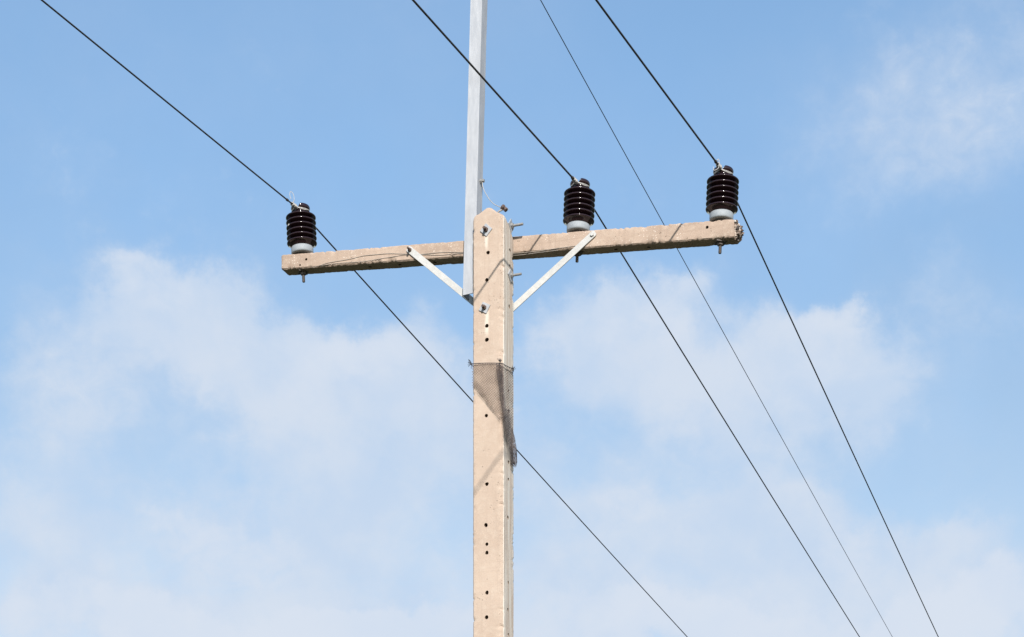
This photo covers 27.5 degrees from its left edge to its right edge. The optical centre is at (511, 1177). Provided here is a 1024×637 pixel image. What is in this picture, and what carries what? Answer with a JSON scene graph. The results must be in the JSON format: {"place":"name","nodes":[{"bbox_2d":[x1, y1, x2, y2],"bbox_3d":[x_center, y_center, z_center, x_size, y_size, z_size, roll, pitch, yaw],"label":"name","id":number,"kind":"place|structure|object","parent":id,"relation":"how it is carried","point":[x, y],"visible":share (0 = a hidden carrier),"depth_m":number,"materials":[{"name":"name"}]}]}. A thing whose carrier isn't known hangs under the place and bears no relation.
{"place":"outdoors","nodes":[
{"label":"outdoors","id":0,"kind":"place"},
{"bbox_2d":[0,0,1023,636],"label":"sky","id":1,"kind":"structure","parent":0,"point":[199,437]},
{"label":"ground","id":2,"kind":"structure","parent":0,"visible":0},
{"bbox_2d":[281,0,743,636],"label":"utility pole","id":3,"kind":"object","parent":2,"relation":"on","point":[491,246],"visible":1,"depth_m":11.55,"materials":[{"name":"concrete"}]},
{"bbox_2d":[286,191,316,282],"bbox_3d":[-1.228,-5.462,12.189,0.175,0.494,0.196,-3,0,21],"label":"insulator","id":4,"kind":"object","parent":3,"relation":"attached to","point":[301,233],"visible":1,"depth_m":12.14,"materials":[{"name":"brown ceramic"}]},
{"bbox_2d":[41,0,686,636],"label":"power line","id":5,"kind":"object","parent":4,"relation":"attached to","point":[335,250],"visible":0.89,"depth_m":12.06,"materials":[{"name":"black metal"}]},
{"bbox_2d":[312,246,571,267],"bbox_3d":[-0.398,-5.206,11.830,1.625,0.158,0.003,0,0,21],"label":"loose wire","id":6,"kind":"object","parent":3,"relation":"attached to","point":[430,253],"visible":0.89,"depth_m":11.87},
{"bbox_2d":[468,358,516,465],"bbox_3d":[-0.105,-4.225,11.590,0.243,0.573,0.254,0,0,21],"label":"torn net","id":7,"kind":"object","parent":3,"relation":"attached to","point":[510,440],"visible":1,"depth_m":11.53,"materials":[{"name":"grey fabric"}]},
{"bbox_2d":[480,179,508,212],"bbox_3d":[-0.102,-5.439,11.604,0.187,0.236,0.031,0,0,33],"label":"bonding wire","id":8,"kind":"object","parent":3,"relation":"attached to","point":[502,207],"visible":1,"depth_m":11.58,"materials":[{"name":"grey metal"}]},
{"bbox_2d":[563,177,594,262],"bbox_3d":[0.365,-5.290,11.580,0.175,0.446,0.196,2,0,21],"label":"insulator","id":9,"kind":"object","parent":3,"relation":"attached to","point":[579,206],"visible":1,"depth_m":11.53,"materials":[{"name":"brown ceramic"}]},
{"bbox_2d":[412,0,859,636],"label":"power line","id":10,"kind":"object","parent":9,"relation":"attached to","point":[624,258],"visible":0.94,"depth_m":12.45,"materials":[{"name":"black metal"}]},
{"bbox_2d":[540,0,891,635],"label":"earth line","id":11,"kind":"object","parent":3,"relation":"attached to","point":[697,285],"visible":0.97,"depth_m":16.13,"materials":[{"name":"black metal"}]},
{"bbox_2d":[705,159,738,253],"bbox_3d":[1.138,-5.214,11.287,0.181,0.459,0.198,0,0,-15],"label":"insulator","id":12,"kind":"object","parent":3,"relation":"attached to","point":[722,191],"visible":1,"depth_m":11.24,"materials":[{"name":"brown ceramic"}]},
{"bbox_2d":[595,0,938,636],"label":"power line","id":13,"kind":"object","parent":12,"relation":"attached to","point":[651,74],"visible":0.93,"depth_m":12.23,"materials":[{"name":"black metal"}]}
]}

